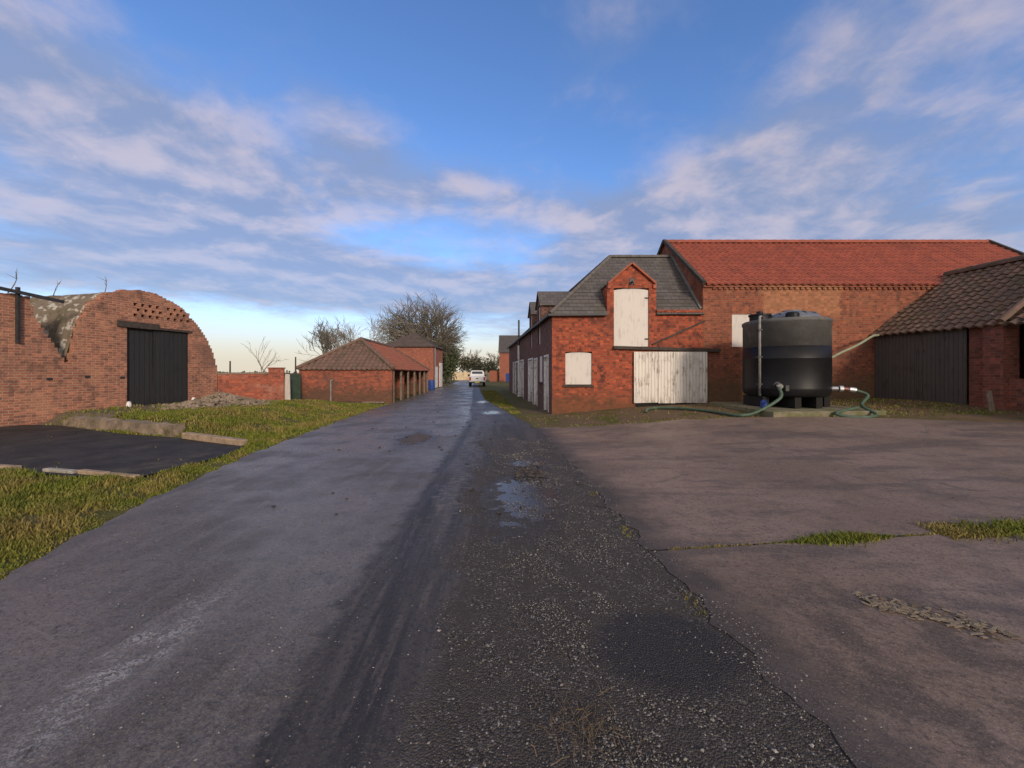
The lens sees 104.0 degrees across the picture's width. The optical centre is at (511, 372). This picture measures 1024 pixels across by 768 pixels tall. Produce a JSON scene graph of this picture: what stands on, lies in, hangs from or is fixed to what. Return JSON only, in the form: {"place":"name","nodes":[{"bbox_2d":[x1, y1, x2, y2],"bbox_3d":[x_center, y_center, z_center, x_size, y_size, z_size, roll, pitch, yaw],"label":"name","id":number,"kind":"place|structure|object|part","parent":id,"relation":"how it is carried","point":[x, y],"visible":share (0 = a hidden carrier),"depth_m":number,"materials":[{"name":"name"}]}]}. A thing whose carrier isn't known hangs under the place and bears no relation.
{"place":"outdoors","nodes":[
{"label":"outdoors","id":0,"kind":"place"},
{"bbox_2d":[0,380,856,767],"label":"road","id":1,"kind":"structure","parent":0,"point":[402,550],"depth_m":2.31,"materials":[{"name":"grey asphalt"}]},
{"bbox_2d":[271,396,601,513],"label":"mud clods","id":2,"kind":"object","parent":1,"relation":"on","point":[539,473],"visible":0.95,"depth_m":5.83,"materials":[{"name":"brown soil"}]},
{"bbox_2d":[468,370,486,385],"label":"pickup truck","id":3,"kind":"object","parent":1,"relation":"on","point":[477,376],"visible":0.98,"depth_m":44.00,"materials":[{"name":"white metal"}]},
{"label":"rear window","id":4,"kind":"part","parent":3,"relation":"part of","materials":[{"name":"black glass"}]},
{"bbox_2d":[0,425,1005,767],"bbox_3d":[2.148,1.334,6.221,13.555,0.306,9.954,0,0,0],"label":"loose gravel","id":5,"kind":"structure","parent":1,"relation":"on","point":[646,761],"depth_m":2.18,"materials":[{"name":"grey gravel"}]},
{"bbox_2d":[529,668,641,767],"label":"dry straw","id":6,"kind":"object","parent":1,"relation":"on","point":[592,728],"visible":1,"depth_m":1.65,"materials":[{"name":"brown plant"}]},
{"bbox_2d":[588,491,706,614],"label":"edge grass","id":7,"kind":"structure","parent":1,"relation":"on","point":[633,535],"depth_m":3.60,"materials":[{"name":"green plant"}]},
{"bbox_2d":[0,373,1023,579],"bbox_3d":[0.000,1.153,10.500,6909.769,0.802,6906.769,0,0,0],"label":"ground","id":8,"kind":"structure","parent":0,"point":[523,407],"depth_m":11.63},
{"bbox_2d":[0,286,216,426],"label":"arched barn","id":9,"kind":"structure","parent":8,"relation":"on","point":[59,354],"depth_m":13.20,"materials":[{"name":"brick"}]},
{"bbox_2d":[127,328,151,405],"bbox_3d":[-13.400,-0.200,14.357,0.050,2.760,0.860,0,0,13],"label":"door leaf","id":10,"kind":"structure","parent":9,"relation":"in","point":[139,341],"depth_m":14.36,"materials":[{"name":"black wood"}]},
{"bbox_2d":[153,330,187,403],"bbox_3d":[-13.106,-0.200,15.374,0.050,2.760,1.225,0,0,13],"label":"door leaf","id":11,"kind":"structure","parent":9,"relation":"in","point":[170,349],"depth_m":15.33,"materials":[{"name":"black wood"}]},
{"bbox_2d":[0,425,244,475],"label":"asphalt pad","id":12,"kind":"object","parent":8,"relation":"on","point":[30,446],"visible":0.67,"depth_m":7.64,"materials":[{"name":"grey asphalt"}]},
{"bbox_2d":[0,464,21,469],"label":"edging stone","id":13,"kind":"object","parent":12,"relation":"on","point":[8,466],"visible":0.5,"depth_m":6.17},
{"bbox_2d":[42,467,77,473],"bbox_3d":[-6.750,1.468,5.985,0.614,0.065,0.090,0,0,12],"label":"edging stone","id":14,"kind":"object","parent":12,"relation":"on","point":[62,470],"visible":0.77,"depth_m":5.96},
{"bbox_2d":[77,469,110,476],"bbox_3d":[-6.115,1.468,5.850,0.549,0.085,0.090,0,0,15],"label":"edging stone","id":15,"kind":"object","parent":12,"relation":"on","point":[90,472],"visible":0.66,"depth_m":5.81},
{"bbox_2d":[63,416,184,436],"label":"retaining wall","id":16,"kind":"structure","parent":8,"relation":"on","point":[166,429],"depth_m":10.07,"materials":[{"name":"concrete"}]},
{"bbox_2d":[107,472,140,479],"bbox_3d":[-5.540,1.468,5.700,0.534,0.065,0.090,0,0,13],"label":"edging stone","id":17,"kind":"object","parent":8,"relation":"on","point":[132,476],"visible":0.54,"depth_m":5.67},
{"bbox_2d":[0,399,388,579],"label":"verge grass","id":18,"kind":"structure","parent":8,"relation":"on","point":[22,487],"depth_m":5.45,"materials":[{"name":"green plant"}]},
{"bbox_2d":[149,391,277,409],"bbox_3d":[-10.598,0.952,14.585,3.736,0.626,3.889,0,0,36],"label":"rubble heap","id":19,"kind":"object","parent":8,"relation":"on","point":[221,399],"visible":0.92,"depth_m":13.96,"materials":[{"name":"concrete"}]},
{"bbox_2d":[182,432,247,445],"bbox_3d":[-6.425,1.420,8.610,2.010,0.179,0.160,0,0,23],"label":"timber sleeper","id":20,"kind":"object","parent":8,"relation":"on","point":[212,438],"visible":0.82,"depth_m":8.52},
{"bbox_2d":[217,367,285,399],"bbox_3d":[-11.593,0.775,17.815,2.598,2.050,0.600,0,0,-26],"label":"garden wall","id":21,"kind":"structure","parent":8,"relation":"on","point":[269,384],"depth_m":17.78,"materials":[{"name":"brick"}]},
{"bbox_2d":[245,338,284,371],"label":"bare tree","id":22,"kind":"object","parent":8,"relation":"on","point":[261,356],"visible":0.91,"depth_m":44.61,"materials":[{"name":"brown plant"}]},
{"bbox_2d":[284,374,290,399],"bbox_3d":[-10.392,0.770,18.548,0.441,1.460,0.199,0,0,13],"label":"leaning board","id":23,"kind":"object","parent":8,"relation":"on","point":[287,388],"visible":0.64,"depth_m":18.54,"materials":[{"name":"white wood"}]},
{"bbox_2d":[290,374,300,399],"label":"sheet gate","id":24,"kind":"structure","parent":8,"relation":"on","point":[295,386],"depth_m":19.40,"materials":[{"name":"green metal"}]},
{"bbox_2d":[295,318,345,362],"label":"bare tree","id":25,"kind":"object","parent":8,"relation":"on","point":[323,335],"visible":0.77,"depth_m":48.99,"materials":[{"name":"brown plant"}]},
{"bbox_2d":[217,370,456,374],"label":"hedgerow","id":26,"kind":"object","parent":8,"relation":"on","point":[285,373],"visible":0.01,"depth_m":189.35,"materials":[{"name":"green plant"}]},
{"bbox_2d":[337,401,360,402],"bbox_3d":[-8.150,1.430,19.575,1.501,0.070,0.160,0,0,2],"label":"plank","id":27,"kind":"object","parent":8,"relation":"on","point":[350,401],"visible":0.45,"depth_m":19.58,"materials":[{"name":"wood"}]},
{"bbox_2d":[324,313,394,347],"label":"bare tree","id":28,"kind":"object","parent":8,"relation":"on","point":[343,334],"visible":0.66,"depth_m":51.27,"materials":[{"name":"brown plant"}]},
{"bbox_2d":[295,337,430,402],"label":"open cart shed","id":29,"kind":"structure","parent":8,"relation":"on","point":[361,369],"depth_m":20.07,"materials":[{"name":"brick"}]},
{"bbox_2d":[362,401,384,402],"bbox_3d":[-6.750,1.430,19.525,1.101,0.070,0.160,0,0,3],"label":"plank","id":30,"kind":"object","parent":8,"relation":"on","point":[372,402],"visible":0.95,"depth_m":19.46,"materials":[{"name":"grey wood"}]},
{"bbox_2d":[387,332,443,387],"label":"brick granary","id":31,"kind":"structure","parent":8,"relation":"on","point":[422,350],"depth_m":40.14,"materials":[{"name":"red brick"}]},
{"bbox_2d":[436,367,437,387],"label":"door","id":32,"kind":"structure","parent":31,"relation":"in","point":[436,367],"depth_m":41.32,"materials":[{"name":"white paint"}]},
{"bbox_2d":[439,363,441,386],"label":"cart door","id":33,"kind":"structure","parent":31,"relation":"in","point":[440,364],"depth_m":43.46,"materials":[{"name":"white paint"}]},
{"bbox_2d":[368,289,470,372],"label":"tree","id":34,"kind":"object","parent":8,"relation":"on","point":[425,328],"visible":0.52,"depth_m":56.54,"materials":[{"name":"brown plant"}]},
{"bbox_2d":[428,380,434,389],"bbox_3d":[-7.144,1.060,35.500,0.600,0.880,0.600,0,0,0],"label":"blue barrel","id":35,"kind":"object","parent":8,"relation":"on","point":[431,384],"visible":0.98,"depth_m":35.24,"materials":[{"name":"plastic"}]},
{"bbox_2d":[438,340,461,383],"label":"evergreen bush","id":36,"kind":"object","parent":8,"relation":"on","point":[452,366],"visible":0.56,"depth_m":56.85,"materials":[{"name":"green plant"}]},
{"bbox_2d":[459,350,480,368],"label":"bare tree","id":37,"kind":"object","parent":8,"relation":"on","point":[476,355],"visible":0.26,"depth_m":102.17,"materials":[{"name":"brown plant"}]},
{"bbox_2d":[459,356,481,371],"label":"hedge bush","id":38,"kind":"object","parent":8,"relation":"on","point":[468,366],"visible":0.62,"depth_m":93.83,"materials":[{"name":"green plant"}]},
{"bbox_2d":[452,371,488,379],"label":"boundary wall","id":39,"kind":"structure","parent":8,"relation":"on","point":[462,375],"depth_m":84.00,"materials":[{"name":"brick"}]},
{"bbox_2d":[470,357,497,371],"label":"hedge bush","id":40,"kind":"object","parent":8,"relation":"on","point":[491,366],"visible":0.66,"depth_m":91.42,"materials":[{"name":"green plant"}]},
{"bbox_2d":[486,353,498,366],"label":"bare tree","id":41,"kind":"object","parent":8,"relation":"on","point":[497,358],"visible":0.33,"depth_m":104.99,"materials":[{"name":"brown plant"}]},
{"bbox_2d":[489,371,498,381],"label":"red wall","id":42,"kind":"structure","parent":8,"relation":"on","point":[493,376],"depth_m":71.00,"materials":[{"name":"red brick"}]},
{"bbox_2d":[498,335,520,381],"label":"barn","id":43,"kind":"structure","parent":8,"relation":"on","point":[505,341],"depth_m":70.00,"materials":[{"name":"brick"}]},
{"bbox_2d":[507,254,720,413],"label":"stable building","id":44,"kind":"structure","parent":8,"relation":"on","point":[608,332],"depth_m":14.60,"materials":[{"name":"brick"}]},
{"bbox_2d":[513,362,514,393],"bbox_3d":[0.178,0.351,29.398,0.139,2.297,1.211,0,0,-5],"label":"stable door","id":45,"kind":"structure","parent":44,"relation":"in","point":[513,362],"depth_m":28.80,"materials":[{"name":"white paint"}]},
{"bbox_2d":[515,361,517,393],"bbox_3d":[0.385,0.351,27.098,0.139,2.297,2.215,0,0,-5],"label":"stable door","id":46,"kind":"structure","parent":44,"relation":"in","point":[516,363],"depth_m":27.99,"materials":[{"name":"white paint"}]},
{"bbox_2d":[520,359,523,398],"bbox_3d":[0.637,0.351,24.298,0.139,2.297,2.215,0,0,-5],"label":"stable door","id":47,"kind":"structure","parent":44,"relation":"in","point":[521,361],"depth_m":24.38,"materials":[{"name":"white paint"}]},
{"bbox_2d":[528,358,532,403],"bbox_3d":[0.993,0.377,20.348,0.139,2.247,1.713,0,0,-5],"label":"stable door","id":48,"kind":"structure","parent":44,"relation":"in","point":[530,361],"depth_m":20.80,"materials":[{"name":"white paint"}]},
{"bbox_2d":[534,358,536,404],"bbox_3d":[1.152,0.402,18.573,0.139,2.197,1.061,0,0,-5],"label":"stable door","id":49,"kind":"structure","parent":44,"relation":"in","point":[535,359],"depth_m":19.01,"materials":[{"name":"white paint"}]},
{"bbox_2d":[538,356,541,383],"bbox_3d":[1.241,-0.140,17.196,0.130,1.200,1.015,0,0,-5],"label":"boarded window","id":50,"kind":"structure","parent":44,"relation":"in","point":[540,382],"depth_m":17.18,"materials":[{"name":"white wood"}]},
{"bbox_2d":[544,354,548,411],"bbox_3d":[1.407,0.392,15.748,0.139,2.217,1.011,0,0,-5],"label":"stable door","id":51,"kind":"structure","parent":44,"relation":"in","point":[546,357],"depth_m":16.08,"materials":[{"name":"white paint"}]},
{"bbox_2d":[563,352,593,386],"bbox_3d":[2.415,-0.125,14.615,1.130,1.270,0.150,0,0,0],"label":"boarded window","id":52,"kind":"structure","parent":44,"relation":"in","point":[578,365],"depth_m":14.65,"materials":[{"name":"white wood"}]},
{"bbox_2d":[634,352,657,402],"bbox_3d":[4.865,0.161,14.523,0.870,1.862,0.045,0,0,0],"label":"door leaf","id":53,"kind":"structure","parent":44,"relation":"in","point":[645,363],"depth_m":14.50,"materials":[{"name":"white wood"}]},
{"bbox_2d":[658,352,674,402],"bbox_3d":[5.616,0.163,14.523,0.608,1.866,0.045,0,0,0],"label":"door leaf","id":54,"kind":"structure","parent":44,"relation":"in","point":[666,360],"depth_m":14.50,"materials":[{"name":"white wood"}]},
{"bbox_2d":[675,352,706,402],"bbox_3d":[6.506,0.158,14.523,1.148,1.856,0.045,0,0,0],"label":"door leaf","id":55,"kind":"structure","parent":44,"relation":"in","point":[690,367],"depth_m":14.50,"materials":[{"name":"white wood"}]},
{"bbox_2d":[645,383,782,416],"bbox_3d":[5.834,0.768,11.942,3.709,0.975,1.170,0,0,38],"label":"delivery hose","id":56,"kind":"object","parent":8,"relation":"on","point":[779,387],"visible":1,"depth_m":11.21,"materials":[{"name":"rubber"}]},
{"bbox_2d":[481,390,1018,427],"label":"verge grass","id":57,"kind":"structure","parent":8,"relation":"on","point":[488,394],"depth_m":12.23,"materials":[{"name":"green plant"}]},
{"bbox_2d":[535,416,1023,549],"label":"concrete yard","id":58,"kind":"structure","parent":8,"relation":"on","point":[852,474],"depth_m":5.77,"materials":[{"name":"grey concrete"}]},
{"bbox_2d":[710,402,885,416],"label":"concrete plinth","id":59,"kind":"structure","parent":8,"relation":"on","point":[776,411],"depth_m":10.81,"materials":[{"name":"grey concrete"}]},
{"bbox_2d":[760,400,767,407],"bbox_3d":[7.240,0.884,11.500,0.180,0.230,0.175,0,0,0],"label":"jerry can","id":60,"kind":"object","parent":59,"relation":"on","point":[763,403],"visible":0.81,"depth_m":11.45,"materials":[{"name":"blue plastic"}]},
{"bbox_2d":[742,310,832,407],"bbox_3d":[8.360,-0.461,12.250,2.300,2.900,2.300,0,0,0],"label":"storage tank","id":61,"kind":"object","parent":59,"relation":"on","point":[790,351],"visible":0.98,"depth_m":11.35,"materials":[{"name":"plastic"}]},
{"bbox_2d":[832,334,878,357],"bbox_3d":[11.250,-0.846,13.265,3.976,1.068,0.165,0,0,-27],"label":"overhead hose","id":62,"kind":"object","parent":61,"relation":"attached to","point":[856,345],"visible":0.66,"depth_m":13.27,"materials":[{"name":"beige rubber"}]},
{"bbox_2d":[650,532,1023,767],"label":"concrete yard","id":63,"kind":"structure","parent":8,"relation":"on","point":[935,693],"depth_m":2.24,"materials":[{"name":"grey concrete"}]},
{"bbox_2d":[668,515,1023,549],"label":"joint grass","id":64,"kind":"structure","parent":63,"relation":"on","point":[996,528],"depth_m":3.61,"materials":[{"name":"green plant"}]},
{"bbox_2d":[851,591,1022,640],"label":"debris","id":65,"kind":"object","parent":63,"relation":"on","point":[883,603],"visible":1,"depth_m":2.41,"materials":[{"name":"beige gravel"}]},
{"bbox_2d":[657,239,1023,402],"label":"pantile barn","id":66,"kind":"structure","parent":8,"relation":"on","point":[857,291],"depth_m":14.60,"materials":[{"name":"brick"}]},
{"bbox_2d":[832,386,877,417],"bbox_3d":[9.250,0.768,10.834,0.941,0.803,1.635,0,0,34],"label":"transfer hose","id":67,"kind":"object","parent":8,"relation":"on","point":[849,389],"visible":0.94,"depth_m":10.75,"materials":[{"name":"rubber"}]},
{"bbox_2d":[870,255,1023,411],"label":"cart shed","id":68,"kind":"structure","parent":8,"relation":"on","point":[922,356],"depth_m":12.49,"materials":[{"name":"tile"}]},
{"bbox_2d":[875,333,915,399],"bbox_3d":[13.309,-0.195,13.892,0.050,2.290,1.350,0,0,-5],"label":"boarded door","id":69,"kind":"structure","parent":68,"relation":"in","point":[895,355],"depth_m":13.86,"materials":[{"name":"black wood"}]},
{"bbox_2d":[916,328,966,404],"bbox_3d":[13.431,-0.195,12.539,0.050,2.290,1.335,0,0,-5],"label":"boarded door","id":70,"kind":"structure","parent":68,"relation":"in","point":[941,357],"depth_m":12.46,"materials":[{"name":"black wood"}]},
{"bbox_2d":[985,391,994,410],"bbox_3d":[12.948,0.770,10.830,0.149,0.587,0.108,0,0,0],"label":"wooden stake","id":71,"kind":"object","parent":8,"relation":"on","point":[990,401],"visible":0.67,"depth_m":10.81,"materials":[{"name":"grey wood"}]},
{"bbox_2d":[0,0,1023,372],"label":"sky","id":72,"kind":"structure","parent":0,"point":[269,170],"materials":[{"name":"blue"}]}
]}

